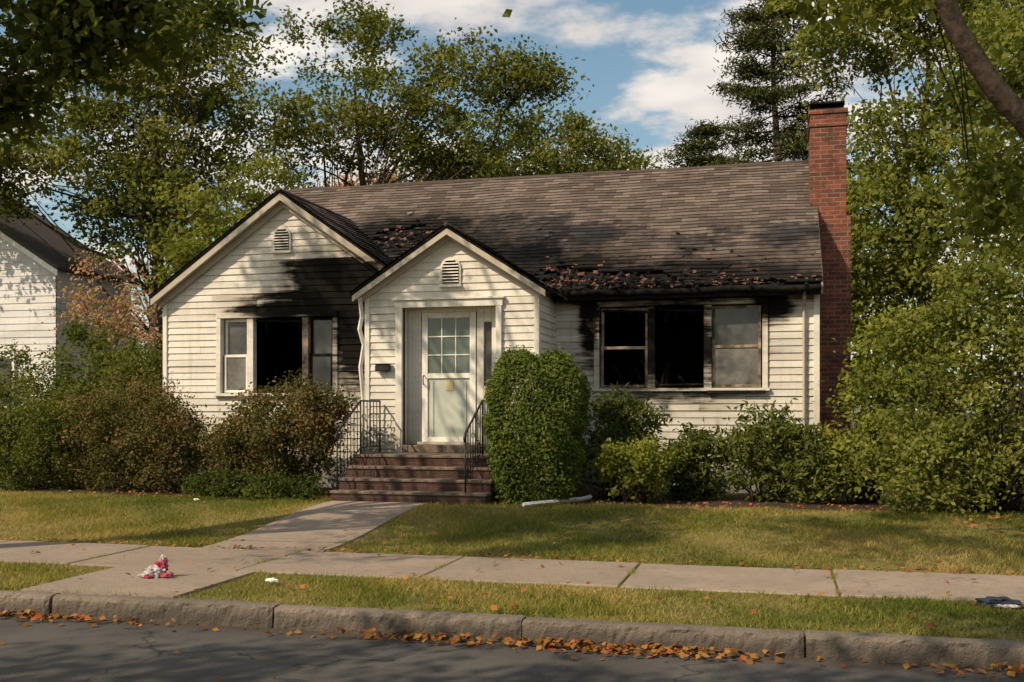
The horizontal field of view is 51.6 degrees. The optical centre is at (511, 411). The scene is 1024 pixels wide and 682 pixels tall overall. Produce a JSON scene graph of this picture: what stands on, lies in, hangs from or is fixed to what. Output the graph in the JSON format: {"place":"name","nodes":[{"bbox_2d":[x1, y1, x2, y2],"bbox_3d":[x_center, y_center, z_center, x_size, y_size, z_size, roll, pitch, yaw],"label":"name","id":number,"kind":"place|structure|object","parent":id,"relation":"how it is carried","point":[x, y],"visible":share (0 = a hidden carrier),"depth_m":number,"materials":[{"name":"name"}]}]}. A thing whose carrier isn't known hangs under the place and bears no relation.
{"place":"outdoors","nodes":[
{"label":"outdoors","id":0,"kind":"place"},
{"bbox_2d":[2,232,122,459],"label":"walls","id":1,"kind":"structure","parent":0,"point":[56,301],"depth_m":28.27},
{"bbox_2d":[0,237,55,437],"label":"siding","id":2,"kind":"object","parent":1,"relation":"attached to","point":[27,296],"visible":0.53,"depth_m":27.98,"materials":[{"name":"wood"}]},
{"bbox_2d":[56,271,130,452],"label":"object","id":3,"kind":"object","parent":2,"relation":"attached to","point":[64,278],"visible":0.22,"depth_m":28.61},
{"bbox_2d":[0,196,135,284],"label":"roof","id":4,"kind":"structure","parent":1,"relation":"attached to","point":[31,241],"depth_m":29.41,"materials":[{"name":"grey"}]},
{"bbox_2d":[167,208,374,457],"bbox_3d":[-3.851,-1.385,18.006,4.600,4.330,0.037,0,0,14],"label":"wing siding","id":5,"kind":"object","parent":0,"point":[331,276],"visible":0.51,"depth_m":18.09,"materials":[{"name":"wood"}]},
{"bbox_2d":[484,322,491,385],"bbox_3d":[-0.369,-0.900,16.582,0.128,1.000,0.010,0,0,14],"label":"sidelight glass","id":6,"kind":"object","parent":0,"point":[487,348],"visible":0.79,"depth_m":16.58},
{"bbox_2d":[0,615,1023,681],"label":"road","id":7,"kind":"structure","parent":0,"point":[47,650],"depth_m":6.96,"materials":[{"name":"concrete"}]},
{"bbox_2d":[0,488,1023,681],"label":"fallen leaves","id":8,"kind":"object","parent":7,"relation":"on","point":[702,651],"visible":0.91,"depth_m":7.66,"materials":[{"name":"plant"}]},
{"bbox_2d":[0,413,1023,656],"bbox_3d":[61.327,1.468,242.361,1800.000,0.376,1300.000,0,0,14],"label":"ground","id":9,"kind":"structure","parent":0,"point":[734,499],"depth_m":11.57,"materials":[{"name":"plant"}]},
{"bbox_2d":[0,388,110,490],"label":"garden shrub","id":10,"kind":"object","parent":9,"relation":"on","point":[20,457],"visible":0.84,"depth_m":17.30,"materials":[{"name":"green plant"}]},
{"bbox_2d":[0,307,162,474],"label":"tall hedge shrub","id":11,"kind":"object","parent":9,"relation":"on","point":[119,361],"visible":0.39,"depth_m":20.44,"materials":[{"name":"green plant"}]},
{"bbox_2d":[41,249,162,368],"bbox_3d":[-8.768,-1.148,23.241,3.408,4.927,2.364,0,0,14],"label":"dogwood tree","id":12,"kind":"object","parent":9,"relation":"on","point":[82,306],"visible":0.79,"depth_m":23.20,"materials":[{"name":"brown plant"}]},
{"bbox_2d":[39,358,219,493],"bbox_3d":[-5.922,0.222,17.280,3.020,2.211,2.611,0,0,32],"label":"azalea shrub","id":13,"kind":"object","parent":9,"relation":"on","point":[157,431],"visible":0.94,"depth_m":16.78,"materials":[{"name":"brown plant"}]},
{"bbox_2d":[0,0,272,168],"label":"street maple tree","id":14,"kind":"object","parent":9,"relation":"on","point":[76,30],"visible":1,"depth_m":10.00,"materials":[{"name":"green plant"}]},
{"bbox_2d":[0,0,325,386],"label":"maple tree","id":15,"kind":"object","parent":9,"relation":"on","point":[140,170],"visible":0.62,"depth_m":27.70,"materials":[{"name":"green plant"}]},
{"bbox_2d":[132,140,313,292],"bbox_3d":[-6.919,-2.749,25.575,3.770,8.143,4.672,0,0,14],"label":"maple tree","id":16,"kind":"object","parent":9,"relation":"on","point":[210,217],"visible":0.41,"depth_m":25.14,"materials":[{"name":"green plant"}]},
{"bbox_2d":[21,501,427,597],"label":"front walkway","id":17,"kind":"structure","parent":9,"relation":"on","point":[331,524],"depth_m":11.80,"materials":[{"name":"concrete"}]},
{"bbox_2d":[178,465,332,501],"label":"groundcover plant","id":18,"kind":"object","parent":9,"relation":"on","point":[255,488],"visible":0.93,"depth_m":15.41,"materials":[{"name":"green plant"}]},
{"bbox_2d":[166,457,354,487],"bbox_3d":[-3.832,1.090,18.041,4.580,0.620,0.100,0,0,14],"label":"wing foundation","id":19,"kind":"object","parent":9,"relation":"on","point":[330,481],"depth_m":17.79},
{"bbox_2d":[208,240,317,275],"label":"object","id":20,"kind":"object","parent":9,"relation":"on","point":[265,273],"visible":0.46,"depth_m":18.11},
{"bbox_2d":[148,190,277,296],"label":"wing roof shingles","id":21,"kind":"object","parent":20,"relation":"on","point":[199,254],"visible":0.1,"depth_m":18.13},
{"bbox_2d":[150,193,279,305],"bbox_3d":[-5.086,-2.755,18.119,2.450,1.830,0.035,0,0,14],"label":"wing rake board","id":22,"kind":"object","parent":21,"relation":"attached to","point":[216,248],"visible":1,"depth_m":18.10,"materials":[{"name":"paint"}]},
{"bbox_2d":[216,319,224,392],"bbox_3d":[-5.047,-0.955,18.343,0.085,1.290,0.150,0,0,14],"label":"wing window casing","id":23,"kind":"object","parent":20,"relation":"on","point":[220,338],"visible":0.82,"depth_m":18.28,"materials":[{"name":"paint"}]},
{"bbox_2d":[159,202,283,308],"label":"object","id":24,"kind":"object","parent":20,"relation":"attached to","point":[222,254],"visible":0.93,"depth_m":18.23,"materials":[{"name":"paint"}]},
{"bbox_2d":[227,390,244,392],"bbox_3d":[-4.750,-0.343,18.284,0.368,0.045,0.038,0,0,14],"label":"wing sash","id":25,"kind":"object","parent":20,"relation":"on","point":[234,391],"visible":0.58,"depth_m":18.27,"materials":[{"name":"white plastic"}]},
{"bbox_2d":[227,357,245,389],"bbox_3d":[-4.750,-0.647,18.284,0.370,0.565,0.004,0,0,14],"label":"wing sash lower glass","id":26,"kind":"object","parent":25,"relation":"on","point":[236,373],"visible":0.86,"depth_m":18.28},
{"bbox_2d":[228,322,246,354],"bbox_3d":[-4.739,-1.262,18.328,0.370,0.565,0.004,0,0,14],"label":"wing sash upper glass","id":27,"kind":"object","parent":20,"relation":"attached to","point":[237,338],"visible":1,"depth_m":18.33,"materials":[{"name":"glass"}]},
{"bbox_2d":[247,318,256,391],"bbox_3d":[-4.470,-0.950,18.208,0.119,1.300,0.130,0,0,14],"label":"wing mullion","id":28,"kind":"object","parent":20,"relation":"on","point":[252,350],"visible":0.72,"depth_m":18.15,"materials":[{"name":"paint"}]},
{"bbox_2d":[216,311,337,318],"bbox_3d":[-3.998,-1.643,18.076,2.250,0.085,0.155,0,0,14],"label":"wing window casing","id":29,"kind":"object","parent":20,"relation":"attached to","point":[277,314],"visible":1,"depth_m":18.01,"materials":[{"name":"paint"}]},
{"bbox_2d":[302,317,310,390],"bbox_3d":[-3.476,-0.950,17.956,0.110,1.300,0.130,0,0,14],"label":"wing mullion","id":30,"kind":"object","parent":20,"relation":"on","point":[306,337],"visible":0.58,"depth_m":17.90,"materials":[{"name":"paint"}]},
{"bbox_2d":[313,320,331,353],"bbox_3d":[-3.202,-1.262,17.939,0.339,0.565,0.004,0,0,14],"label":"wing sash upper glass","id":31,"kind":"object","parent":20,"relation":"attached to","point":[322,336],"visible":1,"depth_m":17.94,"materials":[{"name":"glass"}]},
{"bbox_2d":[332,316,337,392],"bbox_3d":[-2.948,-0.955,17.812,0.085,1.290,0.150,0,0,14],"label":"wing window casing","id":32,"kind":"object","parent":20,"relation":"on","point":[334,349],"visible":0.7,"depth_m":17.74,"materials":[{"name":"paint"}]},
{"bbox_2d":[349,225,443,293],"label":"vestibule roof shingles","id":33,"kind":"object","parent":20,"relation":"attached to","point":[393,261],"visible":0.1,"depth_m":16.47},
{"bbox_2d":[352,229,446,301],"bbox_3d":[-1.753,-2.267,16.450,1.550,1.087,0.035,0,0,14],"label":"vestibule rake board","id":34,"kind":"object","parent":33,"relation":"attached to","point":[401,263],"visible":1,"depth_m":16.43,"materials":[{"name":"paint"}]},
{"bbox_2d":[185,365,366,493],"bbox_3d":[-3.703,0.309,16.396,3.007,2.026,2.154,0,0,14],"label":"azalea shrub","id":35,"kind":"object","parent":9,"relation":"on","point":[307,422],"visible":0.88,"depth_m":16.04,"materials":[{"name":"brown plant"}]},
{"bbox_2d":[225,317,327,392],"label":"burnt room wing","id":36,"kind":"structure","parent":9,"relation":"on","point":[279,349],"depth_m":20.60,"materials":[{"name":"black"}]},
{"bbox_2d":[301,157,439,187],"bbox_3d":[-4.591,-3.618,36.276,6.190,9.917,4.371,0,0,14],"label":"autumn tree","id":37,"kind":"object","parent":9,"relation":"on","point":[394,176],"visible":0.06,"depth_m":35.59,"materials":[{"name":"green plant"}]},
{"bbox_2d":[203,0,593,191],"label":"oak tree","id":38,"kind":"object","parent":9,"relation":"on","point":[446,164],"visible":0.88,"depth_m":31.45,"materials":[{"name":"green plant"}]},
{"bbox_2d":[330,452,514,504],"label":"brick steps","id":39,"kind":"structure","parent":9,"relation":"on","point":[419,477],"depth_m":15.13,"materials":[{"name":"brick"}]},
{"bbox_2d":[334,400,380,489],"bbox_3d":[-2.287,0.538,15.829,0.034,1.425,1.738,0,0,14],"label":"wrought iron railing","id":40,"kind":"object","parent":39,"relation":"on","point":[354,423],"visible":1,"depth_m":15.77,"materials":[{"name":"metal"}]},
{"bbox_2d":[395,308,407,451],"bbox_3d":[-1.738,-0.490,16.756,0.110,2.260,0.325,0,0,14],"label":"door trim","id":41,"kind":"structure","parent":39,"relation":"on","point":[401,369],"depth_m":16.61,"materials":[{"name":"paint"}]},
{"bbox_2d":[402,444,487,452],"bbox_3d":[-0.942,0.583,16.578,1.518,0.115,0.360,0,0,14],"label":"threshold","id":42,"kind":"object","parent":39,"relation":"on","point":[434,448],"visible":0.58,"depth_m":16.44,"materials":[{"name":"stone"}]},
{"bbox_2d":[408,309,421,443],"bbox_3d":[-1.538,-0.549,16.873,0.219,2.139,0.080,0,0,14],"label":"recess back","id":43,"kind":"object","parent":42,"relation":"on","point":[419,376],"visible":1,"depth_m":16.83,"materials":[{"name":"paint"}]},
{"bbox_2d":[422,313,427,441],"bbox_3d":[-1.376,-0.541,16.798,0.100,2.042,0.035,0,0,14],"label":"door stile","id":44,"kind":"object","parent":42,"relation":"on","point":[425,373],"depth_m":16.78,"materials":[{"name":"white wood"}]},
{"bbox_2d":[428,373,469,378],"bbox_3d":[-0.993,-0.560,16.701,0.688,0.080,0.035,0,0,14],"label":"rail door","id":45,"kind":"structure","parent":44,"relation":"attached to","point":[446,375],"depth_m":16.69,"materials":[{"name":"white wood"}]},
{"bbox_2d":[428,318,469,372],"bbox_3d":[-0.991,-1.036,16.711,0.690,0.872,0.005,0,0,14],"label":"door glass","id":46,"kind":"object","parent":45,"relation":"on","point":[463,345],"visible":1,"depth_m":16.71,"materials":[{"name":"glass"}]},
{"bbox_2d":[417,442,478,444],"bbox_3d":[-1.006,0.501,16.653,1.000,0.043,0.075,0,0,14],"label":"sill wood","id":47,"kind":"object","parent":42,"relation":"on","point":[440,443],"visible":0.8,"depth_m":16.63,"materials":[{"name":"paint"}]},
{"bbox_2d":[428,437,469,441],"bbox_3d":[-0.993,0.445,16.701,0.688,0.070,0.035,0,0,14],"label":"door rail","id":48,"kind":"object","parent":47,"relation":"on","point":[445,439],"depth_m":16.69,"materials":[{"name":"white wood"}]},
{"bbox_2d":[428,378,469,437],"bbox_3d":[-0.991,-0.055,16.711,0.690,0.930,0.005,0,0,14],"label":"door panel","id":49,"kind":"structure","parent":48,"relation":"on","point":[448,413],"depth_m":16.71,"materials":[{"name":"wood"}]},
{"bbox_2d":[470,312,475,441],"bbox_3d":[-0.610,-0.541,16.605,0.100,2.042,0.035,0,0,14],"label":"door stile","id":50,"kind":"object","parent":47,"relation":"on","point":[472,363],"depth_m":16.58,"materials":[{"name":"white wood"}]},
{"bbox_2d":[477,308,483,444],"bbox_3d":[-0.486,-0.549,16.607,0.110,2.139,0.080,0,0,14],"label":"recess back","id":51,"kind":"object","parent":42,"relation":"on","point":[480,351],"visible":0.76,"depth_m":16.57,"materials":[{"name":"paint"}]},
{"bbox_2d":[463,399,489,492],"bbox_3d":[-0.445,0.538,15.363,0.034,1.425,1.738,0,0,14],"label":"wrought iron railing","id":52,"kind":"object","parent":39,"relation":"on","point":[471,435],"visible":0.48,"depth_m":14.94,"materials":[{"name":"metal"}]},
{"bbox_2d":[370,240,533,452],"bbox_3d":[-0.954,-1.000,16.449,2.780,3.400,0.035,0,0,14],"label":"vestibule siding","id":53,"kind":"object","parent":9,"relation":"on","point":[421,278],"visible":0.55,"depth_m":16.53,"materials":[{"name":"wood"}]},
{"bbox_2d":[365,297,369,452],"bbox_3d":[-2.285,-0.580,16.796,0.080,2.560,0.075,0,0,14],"label":"vestibule corner","id":54,"kind":"object","parent":53,"relation":"attached to","point":[367,351],"visible":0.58,"depth_m":16.76,"materials":[{"name":"paint"}]},
{"bbox_2d":[404,306,493,308],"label":"vestibule wall","id":55,"kind":"structure","parent":53,"relation":"attached to","point":[453,307],"depth_m":16.53,"materials":[{"name":"white wood"}]},
{"bbox_2d":[394,298,503,309],"bbox_3d":[-0.958,-1.675,16.556,1.760,0.110,0.330,0,0,14],"label":"trim door","id":56,"kind":"structure","parent":55,"relation":"attached to","point":[452,303],"depth_m":16.42,"materials":[{"name":"paint"}]},
{"bbox_2d":[0,590,1023,668],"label":"granite curb","id":57,"kind":"structure","parent":9,"relation":"on","point":[887,648],"depth_m":7.56,"materials":[{"name":"stone"}]},
{"bbox_2d":[397,95,671,182],"bbox_3d":[0.401,-5.133,38.284,11.623,12.932,5.451,0,0,22],"label":"oak tree","id":58,"kind":"object","parent":9,"relation":"on","point":[574,140],"visible":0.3,"depth_m":37.00,"materials":[{"name":"green plant"}]},
{"bbox_2d":[479,343,592,503],"bbox_3d":[0.334,0.174,15.044,1.581,2.291,1.456,0,0,14],"label":"clipped yew shrub","id":59,"kind":"object","parent":9,"relation":"on","point":[539,454],"visible":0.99,"depth_m":14.56,"materials":[{"name":"green plant"}]},
{"bbox_2d":[131,247,1023,440],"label":"distant trees","id":60,"kind":"object","parent":9,"relation":"on","point":[860,355],"visible":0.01,"depth_m":41.07,"materials":[{"name":"plant"}]},
{"bbox_2d":[565,380,672,497],"bbox_3d":[1.561,0.423,15.865,1.614,1.783,1.551,0,0,-41],"label":"rhododendron shrub","id":61,"kind":"object","parent":9,"relation":"on","point":[620,417],"visible":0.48,"depth_m":15.77,"materials":[{"name":"green plant"}]},
{"bbox_2d":[587,432,692,503],"bbox_3d":[1.763,0.808,14.802,1.523,1.049,1.203,0,0,14],"label":"yellow green shrub","id":62,"kind":"object","parent":9,"relation":"on","point":[630,466],"visible":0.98,"depth_m":14.62,"materials":[{"name":"green plant"}]},
{"bbox_2d":[600,304,761,388],"bbox_3d":[2.967,-0.680,18.064,3.810,2.520,2.200,0,0,14],"label":"burnt room","id":63,"kind":"object","parent":9,"relation":"on","point":[680,342],"visible":0.08,"depth_m":19.26,"materials":[{"name":"black"}]},
{"bbox_2d":[580,467,792,493],"bbox_3d":[1.583,1.140,17.182,6.440,0.520,0.110,0,0,14],"label":"foundation","id":64,"kind":"object","parent":9,"relation":"on","point":[588,472],"depth_m":16.71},
{"bbox_2d":[476,392,781,460],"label":"wall","id":65,"kind":"structure","parent":64,"relation":"on","point":[745,396],"depth_m":17.69,"materials":[{"name":"white wood"}]},
{"bbox_2d":[476,312,476,391],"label":"wall","id":66,"kind":"structure","parent":65,"relation":"on","point":[476,351],"depth_m":17.69,"materials":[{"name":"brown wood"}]},
{"bbox_3d":[1.597,-1.870,17.194,6.460,0.260,0.120,0,0,14],"label":"main wall","id":67,"kind":"object","parent":66,"relation":"on","visible":0},
{"bbox_2d":[594,297,767,307],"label":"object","id":68,"kind":"structure","parent":67,"relation":"attached to","point":[686,302],"depth_m":16.80,"materials":[{"name":"paint"}]},
{"bbox_2d":[592,388,769,391],"bbox_3d":[2.664,-0.344,16.867,2.800,0.049,0.190,0,0,14],"label":"window sill","id":69,"kind":"structure","parent":65,"relation":"on","point":[659,389],"depth_m":16.79,"materials":[{"name":"paint"}]},
{"bbox_2d":[594,307,599,388],"bbox_3d":[1.382,-1.030,17.212,0.085,1.320,0.150,0,0,14],"label":"window casing","id":70,"kind":"object","parent":69,"relation":"on","point":[596,347],"depth_m":17.14,"materials":[{"name":"paint"}]},
{"bbox_2d":[647,306,655,387],"bbox_3d":[2.239,-1.020,17.000,0.119,1.320,0.120,0,0,14],"label":"mullion","id":71,"kind":"object","parent":69,"relation":"on","point":[651,346],"visible":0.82,"depth_m":16.95,"materials":[{"name":"paint"}]},
{"bbox_2d":[704,305,711,387],"bbox_3d":[3.102,-1.020,16.782,0.120,1.320,0.120,0,0,14],"label":"mullion","id":72,"kind":"object","parent":69,"relation":"on","point":[707,346],"visible":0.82,"depth_m":16.72,"materials":[{"name":"paint"}]},
{"bbox_2d":[256,308,703,390],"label":"charred remnants","id":73,"kind":"object","parent":72,"relation":"attached to","point":[666,374],"visible":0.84,"depth_m":17.61,"materials":[{"name":"brown wood"}]},
{"bbox_2d":[715,384,757,386],"bbox_3d":[3.531,-0.403,16.684,0.667,0.045,0.038,0,0,14],"label":"sash","id":74,"kind":"object","parent":69,"relation":"on","point":[736,385],"visible":1,"depth_m":16.66,"materials":[{"name":"paint"}]},
{"bbox_2d":[715,348,757,384],"bbox_3d":[3.531,-0.713,16.684,0.669,0.575,0.004,0,0,14],"label":"sash lower glass","id":75,"kind":"object","parent":74,"relation":"on","point":[736,365],"visible":1,"depth_m":16.68,"materials":[{"name":"glass"}]},
{"bbox_2d":[762,303,767,387],"bbox_3d":[3.956,-1.030,16.561,0.085,1.320,0.150,0,0,14],"label":"window casing","id":76,"kind":"object","parent":69,"relation":"on","point":[764,345],"depth_m":16.49,"materials":[{"name":"paint"}]},
{"bbox_2d":[555,295,813,466],"bbox_3d":[2.709,-0.560,16.843,4.130,2.880,0.034,0,0,14],"label":"siding","id":77,"kind":"object","parent":64,"relation":"on","point":[574,326],"visible":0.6,"depth_m":16.67,"materials":[{"name":"paint"}]},
{"bbox_2d":[814,294,819,440],"bbox_3d":[4.698,-0.560,16.344,0.090,2.880,0.065,0,0,14],"label":"corner board","id":78,"kind":"object","parent":64,"relation":"on","point":[817,358],"visible":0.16,"depth_m":16.31,"materials":[{"name":"paint"}]},
{"bbox_2d":[651,416,737,500],"bbox_3d":[2.624,0.708,15.457,1.387,1.292,1.239,0,0,14],"label":"rhododendron shrub","id":79,"kind":"object","parent":9,"relation":"on","point":[694,480],"visible":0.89,"depth_m":15.23,"materials":[{"name":"green plant"}]},
{"bbox_2d":[653,116,736,167],"bbox_3d":[6.742,-4.848,39.832,8.040,12.309,6.969,0,0,43],"label":"pine tree","id":80,"kind":"object","parent":9,"relation":"on","point":[701,133],"visible":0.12,"depth_m":39.48,"materials":[{"name":"green plant"}]},
{"bbox_2d":[502,0,1023,278],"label":"street oak tree","id":81,"kind":"object","parent":9,"relation":"on","point":[998,90],"visible":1,"depth_m":9.51,"materials":[{"name":"green plant"}]},
{"bbox_2d":[674,0,888,291],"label":"pine tree","id":82,"kind":"object","parent":9,"relation":"on","point":[753,40],"visible":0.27,"depth_m":39.15,"materials":[{"name":"green plant"}]},
{"bbox_2d":[705,398,881,504],"bbox_3d":[3.986,0.577,15.060,2.452,1.538,1.763,0,0,14],"label":"rhododendron shrub","id":83,"kind":"object","parent":9,"relation":"on","point":[785,456],"visible":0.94,"depth_m":14.78,"materials":[{"name":"green plant"}]},
{"bbox_2d":[819,215,850,449],"bbox_3d":[5.629,-0.975,18.708,0.605,4.750,1.065,0,0,14],"label":"chimney base","id":84,"kind":"object","parent":9,"relation":"on","point":[835,295],"visible":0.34,"depth_m":18.18,"materials":[{"name":"brick"}]},
{"bbox_2d":[809,113,845,216],"bbox_3d":[5.553,-4.160,18.684,0.600,1.920,0.950,0,0,14],"label":"chimney stack","id":85,"kind":"object","parent":84,"relation":"on","point":[827,169],"visible":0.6,"depth_m":18.22,"materials":[{"name":"brick"}]},
{"bbox_2d":[802,298,942,502],"bbox_3d":[5.001,-0.122,14.862,2.176,2.903,1.706,0,0,14],"label":"forsythia shrub","id":86,"kind":"object","parent":9,"relation":"on","point":[866,354],"visible":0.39,"depth_m":14.71,"materials":[{"name":"green plant"}]},
{"bbox_2d":[772,0,1023,416],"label":"birch tree","id":87,"kind":"object","parent":9,"relation":"on","point":[886,175],"visible":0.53,"depth_m":24.96,"materials":[{"name":"green plant"}]},
{"bbox_2d":[839,227,1023,515],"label":"viburnum shrub","id":88,"kind":"object","parent":9,"relation":"on","point":[942,458],"visible":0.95,"depth_m":13.37,"materials":[{"name":"green plant"}]},
{"bbox_2d":[902,0,1023,326],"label":"linden tree","id":89,"kind":"object","parent":9,"relation":"on","point":[985,32],"visible":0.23,"depth_m":19.37,"materials":[{"name":"green plant"}]},
{"bbox_2d":[0,540,1023,603],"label":"sidewalk","id":90,"kind":"structure","parent":0,"point":[965,587],"depth_m":9.85,"materials":[{"name":"concrete"}]},
{"bbox_2d":[0,0,1023,412],"label":"sky","id":91,"kind":"structure","parent":0,"point":[650,65],"materials":[{"name":"blue"}]},
{"bbox_2d":[538,280,555,433],"bbox_3d":[0.560,-0.650,16.734,0.036,2.700,1.280,0,0,14],"label":"vestibule side siding","id":92,"kind":"object","parent":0,"point":[547,317],"visible":0.36,"depth_m":16.74,"materials":[{"name":"wood"}]},
{"bbox_2d":[333,166,820,291],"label":"roof deck","id":93,"kind":"structure","parent":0,"point":[588,271],"depth_m":17.41,"materials":[{"name":"brown wood"}]},
{"bbox_2d":[282,190,392,263],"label":"wing roof shingles","id":94,"kind":"object","parent":93,"relation":"attached to","point":[335,220],"visible":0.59,"depth_m":18.53,"materials":[{"name":"black"}]},
{"bbox_2d":[280,193,383,269],"bbox_3d":[-2.711,-2.755,17.518,2.450,1.830,0.035,0,0,14],"label":"wing rake board","id":95,"kind":"object","parent":94,"relation":"attached to","point":[332,233],"visible":0.64,"depth_m":17.57,"materials":[{"name":"paint"}]},
{"bbox_2d":[453,227,558,293],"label":"vestibule roof shingles","id":96,"kind":"object","parent":93,"relation":"attached to","point":[499,255],"visible":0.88,"depth_m":16.28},
{"bbox_2d":[446,228,545,295],"bbox_3d":[-0.251,-2.267,16.070,1.550,1.087,0.035,0,0,14],"label":"vestibule rake board","id":97,"kind":"object","parent":96,"relation":"attached to","point":[499,264],"visible":1,"depth_m":16.05,"materials":[{"name":"paint"}]},
{"bbox_2d":[288,163,821,288],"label":"roof shingles","id":98,"kind":"object","parent":93,"relation":"on","point":[665,213],"visible":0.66,"depth_m":19.09,"materials":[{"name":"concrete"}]},
{"bbox_2d":[286,160,808,191],"bbox_3d":[0.386,-4.698,21.358,10.972,0.129,0.100,0,0,14],"label":"ridge cap","id":99,"kind":"object","parent":98,"relation":"on","point":[623,171],"visible":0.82,"depth_m":21.11,"materials":[{"name":"concrete"}]},
{"bbox_2d":[367,217,819,290],"bbox_3d":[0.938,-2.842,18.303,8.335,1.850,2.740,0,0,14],"label":"burnt debris","id":100,"kind":"object","parent":93,"relation":"on","point":[583,285],"visible":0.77,"depth_m":16.97,"materials":[{"name":"black"}]},
{"bbox_2d":[556,284,820,300],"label":"fascia","id":101,"kind":"structure","parent":93,"relation":"attached to","point":[712,294],"depth_m":16.57,"materials":[{"name":"brown wood"}]},
{"bbox_2d":[564,284,820,296],"bbox_3d":[2.759,-1.890,16.511,3.957,0.134,0.132,0,0,14],"label":"gutter","id":102,"kind":"object","parent":101,"relation":"attached to","point":[691,290],"visible":1,"depth_m":16.47,"materials":[{"name":"black metal"}]},
{"bbox_2d":[802,291,806,431],"bbox_3d":[4.477,-0.326,16.224,0.056,3.096,0.263,0,0,14],"label":"downspout","id":103,"kind":"object","parent":102,"relation":"attached to","point":[804,359],"visible":0.66,"depth_m":16.31,"materials":[{"name":"paint"}]},
{"bbox_3d":[-1.702,-2.280,16.551,1.500,0.960,0.184,0,0,14],"label":"vestibule soffit","id":104,"kind":"object","parent":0,"visible":0},
{"bbox_2d":[361,235,448,301],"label":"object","id":105,"kind":"object","parent":104,"relation":"attached to","point":[408,265],"visible":0.93,"depth_m":16.56,"materials":[{"name":"paint"}]},
{"bbox_3d":[-3.213,-0.343,17.895,0.337,0.045,0.038,0,0,14],"label":"lower right sash of the wing","id":106,"kind":"object","parent":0,"visible":0},
{"bbox_2d":[312,356,330,389],"bbox_3d":[-3.213,-0.647,17.895,0.339,0.565,0.004,0,0,14],"label":"wing sash lower glass","id":107,"kind":"object","parent":106,"relation":"on","point":[321,367],"visible":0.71,"depth_m":17.89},
{"bbox_3d":[-1.994,-0.490,16.761,0.610,2.260,0.080,0,0,14],"label":"vestibule wall","id":108,"kind":"object","parent":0,"visible":0},
{"bbox_2d":[357,297,364,453],"bbox_3d":[-2.384,-0.456,16.780,0.142,2.713,0.133,0,0,-32],"label":"downspout","id":109,"kind":"object","parent":108,"relation":"attached to","point":[362,340],"visible":0.9,"depth_m":16.79,"materials":[{"name":"paint"}]},
{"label":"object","id":110,"kind":"object","parent":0,"visible":0},
{"bbox_2d":[715,308,757,344],"bbox_3d":[3.542,-1.337,16.727,0.669,0.575,0.004,0,0,14],"label":"sash upper glass","id":111,"kind":"object","parent":110,"relation":"on","point":[736,326],"visible":1,"depth_m":16.73,"materials":[{"name":"glass"}]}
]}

